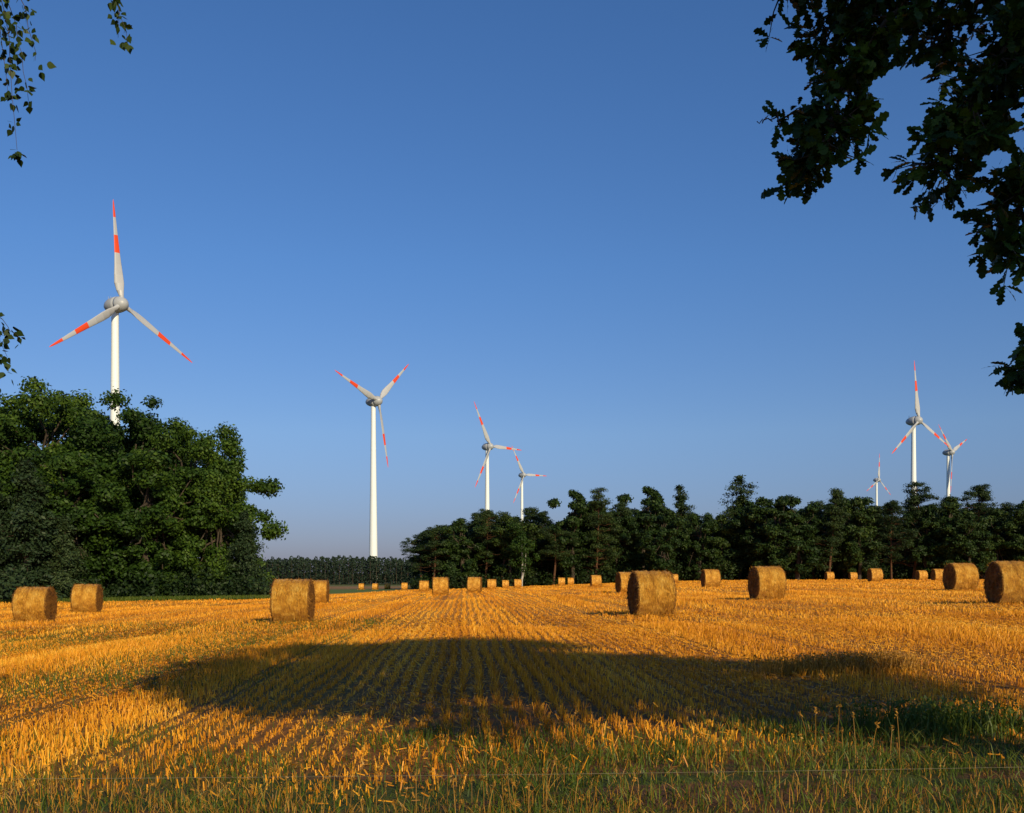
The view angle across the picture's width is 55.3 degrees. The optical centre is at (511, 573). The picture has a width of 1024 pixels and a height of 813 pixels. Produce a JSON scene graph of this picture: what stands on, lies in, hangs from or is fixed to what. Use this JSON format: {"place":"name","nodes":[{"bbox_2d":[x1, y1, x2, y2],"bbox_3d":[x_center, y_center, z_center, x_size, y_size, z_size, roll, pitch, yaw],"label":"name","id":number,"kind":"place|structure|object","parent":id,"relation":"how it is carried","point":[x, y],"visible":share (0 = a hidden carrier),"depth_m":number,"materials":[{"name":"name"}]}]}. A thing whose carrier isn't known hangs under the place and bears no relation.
{"place":"outdoors","nodes":[
{"label":"outdoors","id":0,"kind":"place"},
{"bbox_2d":[0,575,1023,812],"bbox_3d":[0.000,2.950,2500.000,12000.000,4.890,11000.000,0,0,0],"label":"ground","id":1,"kind":"structure","parent":0,"point":[340,589],"depth_m":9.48,"materials":[{"name":"plant"}]},
{"bbox_2d":[0,459,21,568],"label":"oak tree","id":2,"kind":"object","parent":1,"relation":"on","point":[7,470],"visible":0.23,"depth_m":86.79,"materials":[{"name":"green plant"}]},
{"bbox_2d":[0,482,44,598],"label":"fir tree","id":3,"kind":"object","parent":1,"relation":"on","point":[2,513],"visible":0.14,"depth_m":83.53,"materials":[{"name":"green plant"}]},
{"bbox_2d":[0,389,61,543],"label":"oak tree","id":4,"kind":"object","parent":1,"relation":"on","point":[24,432],"visible":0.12,"depth_m":93.64,"materials":[{"name":"green plant"}]},
{"bbox_2d":[9,585,58,623],"bbox_3d":[-19.063,1.276,39.005,2.067,1.616,1.640,0,0,-7],"label":"round straw bale","id":5,"kind":"object","parent":1,"relation":"on","point":[34,603],"visible":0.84,"depth_m":38.42},
{"bbox_2d":[17,406,76,451],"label":"oak tree","id":6,"kind":"object","parent":1,"relation":"on","point":[63,427],"visible":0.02,"depth_m":102.11,"materials":[{"name":"green plant"}]},
{"bbox_2d":[0,455,103,601],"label":"tree","id":7,"kind":"object","parent":1,"relation":"on","point":[23,523],"visible":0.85,"depth_m":81.77,"materials":[{"name":"green plant"}]},
{"bbox_2d":[0,0,133,384],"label":"birch tree","id":8,"kind":"object","parent":1,"relation":"on","point":[8,96],"visible":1,"depth_m":6.08,"materials":[{"name":"green plant"}]},
{"bbox_2d":[2,439,134,586],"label":"oak tree","id":9,"kind":"object","parent":1,"relation":"on","point":[108,492],"visible":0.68,"depth_m":86.52,"materials":[{"name":"green plant"}]},
{"bbox_2d":[0,375,138,567],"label":"oak tree","id":10,"kind":"object","parent":1,"relation":"on","point":[71,408],"visible":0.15,"depth_m":94.18,"materials":[{"name":"green plant"}]},
{"bbox_2d":[34,514,112,597],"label":"fir tree","id":11,"kind":"object","parent":1,"relation":"on","point":[66,546],"visible":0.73,"depth_m":83.08,"materials":[{"name":"green plant"}]},
{"bbox_2d":[69,583,103,612],"bbox_3d":[-21.791,1.308,49.999,1.985,1.652,1.663,0,0,-10],"label":"round straw bale","id":12,"kind":"object","parent":1,"relation":"on","point":[87,598],"visible":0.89,"depth_m":49.41},
{"bbox_2d":[55,404,166,544],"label":"oak tree","id":13,"kind":"object","parent":1,"relation":"on","point":[120,415],"visible":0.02,"depth_m":105.12,"materials":[{"name":"green plant"}]},
{"bbox_2d":[44,386,194,548],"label":"oak tree","id":14,"kind":"object","parent":1,"relation":"on","point":[104,440],"visible":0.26,"depth_m":95.70,"materials":[{"name":"green plant"}]},
{"bbox_2d":[49,200,191,425],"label":"wind turbine","id":15,"kind":"object","parent":1,"relation":"on","point":[114,307],"visible":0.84,"depth_m":316.76,"materials":[{"name":"white metal"}]},
{"bbox_2d":[67,445,210,596],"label":"oak tree","id":16,"kind":"object","parent":1,"relation":"on","point":[139,525],"visible":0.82,"depth_m":88.18,"materials":[{"name":"green plant"}]},
{"bbox_2d":[70,557,289,597],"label":"hedge shrubs","id":17,"kind":"object","parent":1,"relation":"on","point":[192,586],"visible":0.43,"depth_m":87.30,"materials":[{"name":"green plant"}]},
{"bbox_2d":[120,417,261,580],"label":"oak tree","id":18,"kind":"object","parent":1,"relation":"on","point":[203,445],"visible":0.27,"depth_m":95.49,"materials":[{"name":"green plant"}]},
{"bbox_2d":[158,438,259,576],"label":"oak tree","id":19,"kind":"object","parent":1,"relation":"on","point":[200,462],"visible":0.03,"depth_m":105.03,"materials":[{"name":"green plant"}]},
{"bbox_2d":[158,457,288,585],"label":"oak tree","id":20,"kind":"object","parent":1,"relation":"on","point":[213,485],"visible":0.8,"depth_m":91.58,"materials":[{"name":"green plant"}]},
{"bbox_2d":[207,510,271,596],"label":"fir tree","id":21,"kind":"object","parent":1,"relation":"on","point":[243,546],"visible":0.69,"depth_m":89.91,"materials":[{"name":"green plant"}]},
{"bbox_2d":[263,578,319,622],"bbox_3d":[-7.338,0.943,32.707,2.058,1.600,1.652,0,0,-3],"label":"round straw bale","id":22,"kind":"object","parent":1,"relation":"on","point":[291,600],"visible":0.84,"depth_m":32.08},
{"bbox_2d":[105,555,490,584],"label":"distant forest","id":23,"kind":"object","parent":1,"relation":"on","point":[372,569],"visible":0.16,"depth_m":438.92,"materials":[{"name":"green plant"}]},
{"bbox_2d":[312,579,330,602],"bbox_3d":[-12.314,1.177,62.006,2.026,1.632,1.674,0,0,-4],"label":"round straw bale","id":24,"kind":"object","parent":1,"relation":"on","point":[322,591],"visible":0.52,"depth_m":61.40},
{"bbox_2d":[335,364,408,583],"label":"wind turbine","id":25,"kind":"object","parent":1,"relation":"on","point":[373,401],"visible":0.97,"depth_m":480.46,"materials":[{"name":"white metal"}]},
{"bbox_2d":[400,534,445,576],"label":"pine tree","id":26,"kind":"object","parent":1,"relation":"on","point":[412,550],"visible":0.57,"depth_m":214.46,"materials":[{"name":"green plant"}]},
{"bbox_2d":[417,580,428,591],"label":"round straw bale","id":27,"kind":"object","parent":1,"relation":"on","point":[423,586],"visible":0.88,"depth_m":128.37},
{"bbox_2d":[418,557,441,574],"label":"pine tree","id":28,"kind":"object","parent":1,"relation":"on","point":[428,567],"visible":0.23,"depth_m":217.94,"materials":[{"name":"green plant"}]},
{"bbox_2d":[415,525,449,575],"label":"pine tree","id":29,"kind":"object","parent":1,"relation":"on","point":[425,533],"visible":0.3,"depth_m":213.97,"materials":[{"name":"green plant"}]},
{"bbox_2d":[409,526,459,576],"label":"pine tree","id":30,"kind":"object","parent":1,"relation":"on","point":[432,532],"visible":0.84,"depth_m":209.14,"materials":[{"name":"green plant"}]},
{"bbox_2d":[432,577,448,595],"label":"round straw bale","id":31,"kind":"object","parent":1,"relation":"on","point":[440,585],"visible":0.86,"depth_m":77.37},
{"bbox_2d":[433,534,464,587],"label":"pine tree","id":32,"kind":"object","parent":1,"relation":"on","point":[448,558],"visible":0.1,"depth_m":215.18,"materials":[{"name":"green plant"}]},
{"bbox_2d":[434,518,485,587],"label":"beech tree","id":33,"kind":"object","parent":1,"relation":"on","point":[460,549],"visible":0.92,"depth_m":208.56,"materials":[{"name":"green plant"}]},
{"bbox_2d":[465,577,484,592],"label":"round straw bale","id":34,"kind":"object","parent":1,"relation":"on","point":[474,584],"visible":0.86,"depth_m":89.36},
{"bbox_2d":[463,512,496,557],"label":"pine tree","id":35,"kind":"object","parent":1,"relation":"on","point":[474,522],"visible":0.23,"depth_m":217.87,"materials":[{"name":"green plant"}]},
{"bbox_2d":[465,526,495,575],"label":"beech tree","id":36,"kind":"object","parent":1,"relation":"on","point":[481,566],"visible":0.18,"depth_m":215.86,"materials":[{"name":"green plant"}]},
{"bbox_2d":[464,508,506,587],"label":"pine tree","id":37,"kind":"object","parent":1,"relation":"on","point":[484,516],"visible":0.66,"depth_m":210.96,"materials":[{"name":"green plant"}]},
{"bbox_2d":[466,528,510,576],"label":"beech tree","id":38,"kind":"object","parent":1,"relation":"on","point":[493,563],"visible":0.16,"depth_m":215.53,"materials":[{"name":"green plant"}]},
{"bbox_2d":[486,579,496,588],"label":"round straw bale","id":39,"kind":"object","parent":1,"relation":"on","point":[491,583],"visible":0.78,"depth_m":137.36},
{"bbox_2d":[474,402,519,509],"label":"wind turbine","id":40,"kind":"object","parent":1,"relation":"on","point":[488,447],"visible":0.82,"depth_m":660.75,"materials":[{"name":"white metal"}]},
{"bbox_2d":[480,511,525,578],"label":"pine tree","id":41,"kind":"object","parent":1,"relation":"on","point":[501,519],"visible":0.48,"depth_m":208.56,"materials":[{"name":"green plant"}]},
{"bbox_2d":[502,580,508,587],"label":"round straw bale","id":42,"kind":"object","parent":1,"relation":"on","point":[505,583],"visible":0.91,"depth_m":179.34},
{"bbox_2d":[483,516,539,586],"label":"beech tree","id":43,"kind":"object","parent":1,"relation":"on","point":[532,527],"visible":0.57,"depth_m":207.61,"materials":[{"name":"green plant"}]},
{"bbox_2d":[512,579,521,587],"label":"round straw bale","id":44,"kind":"object","parent":1,"relation":"on","point":[518,583],"visible":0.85,"depth_m":164.37},
{"bbox_2d":[507,522,540,585],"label":"birch tree","id":45,"kind":"object","parent":1,"relation":"on","point":[519,542],"visible":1,"depth_m":201.85,"materials":[{"name":"green plant"}]},
{"bbox_2d":[500,506,550,566],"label":"pine tree","id":46,"kind":"object","parent":1,"relation":"on","point":[528,514],"visible":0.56,"depth_m":213.61,"materials":[{"name":"green plant"}]},
{"bbox_2d":[512,447,544,518],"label":"wind turbine","id":47,"kind":"object","parent":1,"relation":"on","point":[522,475],"visible":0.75,"depth_m":985.97,"materials":[{"name":"white metal"}]},
{"bbox_2d":[53,767,1009,778],"bbox_3d":[0.000,1.217,5.000,11.098,1.394,0.100,0,0,-1],"label":"wire fence","id":48,"kind":"object","parent":1,"relation":"on","point":[512,774],"visible":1,"depth_m":5.00,"materials":[{"name":"metal"}]},
{"bbox_2d":[527,531,547,577],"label":"beech tree","id":49,"kind":"object","parent":1,"relation":"on","point":[539,536],"visible":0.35,"depth_m":214.56,"materials":[{"name":"green plant"}]},
{"bbox_2d":[525,511,559,585],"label":"pine tree","id":50,"kind":"object","parent":1,"relation":"on","point":[539,543],"visible":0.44,"depth_m":214.15,"materials":[{"name":"green plant"}]},
{"bbox_2d":[538,519,558,574],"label":"pine tree","id":51,"kind":"object","parent":1,"relation":"on","point":[547,558],"visible":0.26,"depth_m":216.81,"materials":[{"name":"green plant"}]},
{"bbox_2d":[538,525,582,584],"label":"pine tree","id":52,"kind":"object","parent":1,"relation":"on","point":[554,551],"visible":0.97,"depth_m":203.97,"materials":[{"name":"green plant"}]},
{"bbox_2d":[557,577,565,585],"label":"round straw bale","id":53,"kind":"object","parent":1,"relation":"on","point":[561,581],"visible":0.99,"depth_m":174.34},
{"bbox_2d":[547,520,588,574],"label":"beech tree","id":54,"kind":"object","parent":1,"relation":"on","point":[551,566],"visible":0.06,"depth_m":216.54,"materials":[{"name":"green plant"}]},
{"bbox_2d":[546,489,593,582],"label":"beech tree","id":55,"kind":"object","parent":1,"relation":"on","point":[579,506],"visible":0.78,"depth_m":206.14,"materials":[{"name":"green plant"}]},
{"bbox_2d":[567,503,611,583],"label":"beech tree","id":56,"kind":"object","parent":1,"relation":"on","point":[586,541],"visible":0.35,"depth_m":206.64,"materials":[{"name":"green plant"}]},
{"bbox_2d":[588,575,602,586],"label":"round straw bale","id":57,"kind":"object","parent":1,"relation":"on","point":[596,580],"visible":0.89,"depth_m":119.38},
{"bbox_2d":[575,488,622,574],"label":"pine tree","id":58,"kind":"object","parent":1,"relation":"on","point":[595,504],"visible":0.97,"depth_m":204.62,"materials":[{"name":"green plant"}]},
{"bbox_2d":[614,572,629,592],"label":"round straw bale","id":59,"kind":"object","parent":1,"relation":"on","point":[621,581],"visible":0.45,"depth_m":66.15},
{"bbox_2d":[599,510,645,575],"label":"beech tree","id":60,"kind":"object","parent":1,"relation":"on","point":[634,555],"visible":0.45,"depth_m":209.57,"materials":[{"name":"green plant"}]},
{"bbox_2d":[601,501,644,563],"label":"pine tree","id":61,"kind":"object","parent":1,"relation":"on","point":[622,507],"visible":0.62,"depth_m":210.16,"materials":[{"name":"green plant"}]},
{"bbox_2d":[616,485,667,569],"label":"beech tree","id":62,"kind":"object","parent":1,"relation":"on","point":[654,502],"visible":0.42,"depth_m":213.63,"materials":[{"name":"green plant"}]},
{"bbox_2d":[622,569,676,616],"bbox_3d":[4.462,0.677,31.601,1.985,1.651,1.663,0,0,-8],"label":"round straw bale","id":63,"kind":"object","parent":1,"relation":"on","point":[652,592],"visible":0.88,"depth_m":30.99},
{"bbox_2d":[643,506,688,572],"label":"beech tree","id":64,"kind":"object","parent":1,"relation":"on","point":[667,542],"visible":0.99,"depth_m":199.25,"materials":[{"name":"green plant"}]},
{"bbox_2d":[656,484,702,580],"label":"spruce tree","id":65,"kind":"object","parent":1,"relation":"on","point":[681,506],"visible":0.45,"depth_m":212.73,"materials":[{"name":"plant"}]},
{"bbox_2d":[680,512,717,580],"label":"beech tree","id":66,"kind":"object","parent":1,"relation":"on","point":[701,545],"visible":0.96,"depth_m":205.44,"materials":[{"name":"green plant"}]},
{"bbox_2d":[405,551,1005,588],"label":"woodland undergrowth","id":67,"kind":"object","parent":1,"relation":"on","point":[904,572],"visible":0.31,"depth_m":206.88,"materials":[{"name":"green plant"}]},
{"bbox_2d":[700,569,723,587],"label":"round straw bale","id":68,"kind":"object","parent":1,"relation":"on","point":[710,577],"visible":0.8,"depth_m":77.40},
{"bbox_2d":[701,514,739,575],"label":"beech tree","id":69,"kind":"object","parent":1,"relation":"on","point":[722,541],"visible":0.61,"depth_m":206.36,"materials":[{"name":"green plant"}]},
{"bbox_2d":[709,474,768,579],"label":"spruce tree","id":70,"kind":"object","parent":1,"relation":"on","point":[740,500],"visible":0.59,"depth_m":207.54,"materials":[{"name":"green plant"}]},
{"bbox_2d":[723,499,785,568],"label":"beech tree","id":71,"kind":"object","parent":1,"relation":"on","point":[734,525],"visible":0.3,"depth_m":204.02,"materials":[{"name":"green plant"}]},
{"bbox_2d":[745,565,787,599],"bbox_3d":[11.172,0.435,42.905,2.026,1.632,1.674,0,0,-6],"label":"round straw bale","id":72,"kind":"object","parent":1,"relation":"on","point":[766,582],"visible":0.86,"depth_m":42.31},
{"bbox_2d":[745,496,806,568],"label":"beech tree","id":73,"kind":"object","parent":1,"relation":"on","point":[770,545],"visible":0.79,"depth_m":197.22,"materials":[{"name":"green plant"}]},
{"bbox_2d":[766,494,825,579],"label":"beech tree","id":74,"kind":"object","parent":1,"relation":"on","point":[807,533],"visible":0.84,"depth_m":195.38,"materials":[{"name":"green plant"}]},
{"bbox_2d":[803,500,829,579],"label":"pine tree","id":75,"kind":"object","parent":1,"relation":"on","point":[821,503],"visible":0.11,"depth_m":209.89,"materials":[{"name":"green plant"}]},
{"bbox_2d":[824,572,834,579],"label":"round straw bale","id":76,"kind":"object","parent":1,"relation":"on","point":[829,575],"visible":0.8,"depth_m":162.42},
{"bbox_2d":[809,487,850,571],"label":"pine tree","id":77,"kind":"object","parent":1,"relation":"on","point":[839,516],"visible":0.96,"depth_m":196.07,"materials":[{"name":"green plant"}]},
{"bbox_2d":[704,650,966,681],"bbox_3d":[4.417,1.227,13.190,3.613,0.335,1.890,0,0,0],"label":"weed clump","id":78,"kind":"object","parent":1,"relation":"on","point":[813,664],"visible":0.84,"depth_m":13.03,"materials":[{"name":"green plant"}]},
{"bbox_2d":[809,496,892,579],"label":"beech tree","id":79,"kind":"object","parent":1,"relation":"on","point":[839,566],"visible":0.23,"depth_m":203.56,"materials":[{"name":"green plant"}]},
{"bbox_2d":[848,572,857,579],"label":"round straw bale","id":80,"kind":"object","parent":1,"relation":"on","point":[853,575],"visible":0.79,"depth_m":177.41},
{"bbox_2d":[834,496,882,578],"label":"beech tree","id":81,"kind":"object","parent":1,"relation":"on","point":[859,534],"visible":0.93,"depth_m":198.24,"materials":[{"name":"green plant"}]},
{"bbox_2d":[867,568,883,581],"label":"round straw bale","id":82,"kind":"object","parent":1,"relation":"on","point":[874,574],"visible":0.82,"depth_m":105.42},
{"bbox_2d":[867,453,890,506],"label":"wind turbine","id":83,"kind":"object","parent":1,"relation":"on","point":[876,480],"visible":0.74,"depth_m":1201.33,"materials":[{"name":"white metal"}]},
{"bbox_2d":[790,648,969,673],"bbox_3d":[4.978,1.212,13.409,2.511,0.319,1.200,0,0,0],"label":"weed clump","id":84,"kind":"object","parent":1,"relation":"on","point":[889,656],"visible":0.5,"depth_m":13.25,"materials":[{"name":"green plant"}]},
{"bbox_2d":[857,505,903,570],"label":"pine tree","id":85,"kind":"object","parent":1,"relation":"on","point":[879,525],"visible":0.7,"depth_m":198.76,"materials":[{"name":"green plant"}]},
{"bbox_2d":[871,526,899,565],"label":"pine tree","id":86,"kind":"object","parent":1,"relation":"on","point":[886,541],"visible":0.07,"depth_m":215.22,"materials":[{"name":"green plant"}]},
{"bbox_2d":[752,693,1023,742],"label":"weed clump","id":87,"kind":"object","parent":1,"relation":"on","point":[969,718],"visible":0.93,"depth_m":8.06,"materials":[{"name":"green plant"}]},
{"bbox_2d":[753,0,1023,396],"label":"oak tree","id":88,"kind":"object","parent":1,"relation":"on","point":[965,127],"visible":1,"depth_m":5.92,"materials":[{"name":"green plant"}]},
{"bbox_2d":[879,538,905,572],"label":"beech tree","id":89,"kind":"object","parent":1,"relation":"on","point":[888,555],"visible":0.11,"depth_m":219.36,"materials":[{"name":"green plant"}]},
{"bbox_2d":[877,500,918,578],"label":"pine tree","id":90,"kind":"object","parent":1,"relation":"on","point":[894,507],"visible":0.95,"depth_m":197.89,"materials":[{"name":"green plant"}]},
{"bbox_2d":[878,481,944,578],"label":"pine tree","id":91,"kind":"object","parent":1,"relation":"on","point":[915,500],"visible":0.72,"depth_m":203.01,"materials":[{"name":"green plant"}]},
{"bbox_2d":[892,361,948,495],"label":"wind turbine","id":92,"kind":"object","parent":1,"relation":"on","point":[913,422],"visible":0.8,"depth_m":541.33,"materials":[{"name":"white metal"}]},
{"bbox_2d":[915,570,927,579],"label":"round straw bale","id":93,"kind":"object","parent":1,"relation":"on","point":[921,574],"visible":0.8,"depth_m":137.41},
{"bbox_2d":[898,503,951,573],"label":"beech tree","id":94,"kind":"object","parent":1,"relation":"on","point":[925,522],"visible":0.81,"depth_m":200.14,"materials":[{"name":"green plant"}]},
{"bbox_2d":[930,569,943,580],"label":"round straw bale","id":95,"kind":"object","parent":1,"relation":"on","point":[936,574],"visible":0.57,"depth_m":111.47},
{"bbox_2d":[917,494,977,568],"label":"beech tree","id":96,"kind":"object","parent":1,"relation":"on","point":[950,505],"visible":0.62,"depth_m":198.42,"materials":[{"name":"green plant"}]},
{"bbox_2d":[938,424,966,496],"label":"wind turbine","id":97,"kind":"object","parent":1,"relation":"on","point":[949,452],"visible":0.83,"depth_m":781.18,"materials":[{"name":"white metal"}]},
{"bbox_2d":[941,562,978,590],"bbox_3d":[23.584,0.196,51.406,2.067,1.616,1.640,0,0,-3],"label":"round straw bale","id":98,"kind":"object","parent":1,"relation":"on","point":[960,576],"visible":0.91,"depth_m":50.84},
{"bbox_2d":[938,512,995,571],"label":"beech tree","id":99,"kind":"object","parent":1,"relation":"on","point":[972,552],"visible":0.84,"depth_m":194.54,"materials":[{"name":"green plant"}]},
{"bbox_2d":[958,502,995,514],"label":"pine tree","id":100,"kind":"object","parent":1,"relation":"on","point":[968,507],"visible":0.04,"depth_m":232.13,"materials":[{"name":"green plant"}]},
{"bbox_2d":[954,483,1012,578],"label":"pine tree","id":101,"kind":"object","parent":1,"relation":"on","point":[981,493],"visible":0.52,"depth_m":203.45,"materials":[{"name":"green plant"}]},
{"bbox_2d":[983,560,1023,604],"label":"round straw bale","id":102,"kind":"object","parent":1,"relation":"on","point":[1003,581],"visible":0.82,"depth_m":32.21},
{"bbox_2d":[983,509,1023,572],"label":"beech tree","id":103,"kind":"object","parent":1,"relation":"on","point":[1008,522],"visible":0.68,"depth_m":198.62,"materials":[{"name":"green plant"}]},
{"bbox_2d":[998,502,1019,559],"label":"pine tree","id":104,"kind":"object","parent":1,"relation":"on","point":[1007,507],"visible":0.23,"depth_m":203.07,"materials":[{"name":"green plant"}]},
{"bbox_2d":[1005,500,1023,560],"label":"beech tree","id":105,"kind":"object","parent":1,"relation":"on","point":[1019,514],"visible":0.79,"depth_m":195.98,"materials":[{"name":"green plant"}]},
{"bbox_2d":[0,0,1023,573],"label":"sky","id":106,"kind":"structure","parent":0,"point":[553,213],"materials":[{"name":"blue"}]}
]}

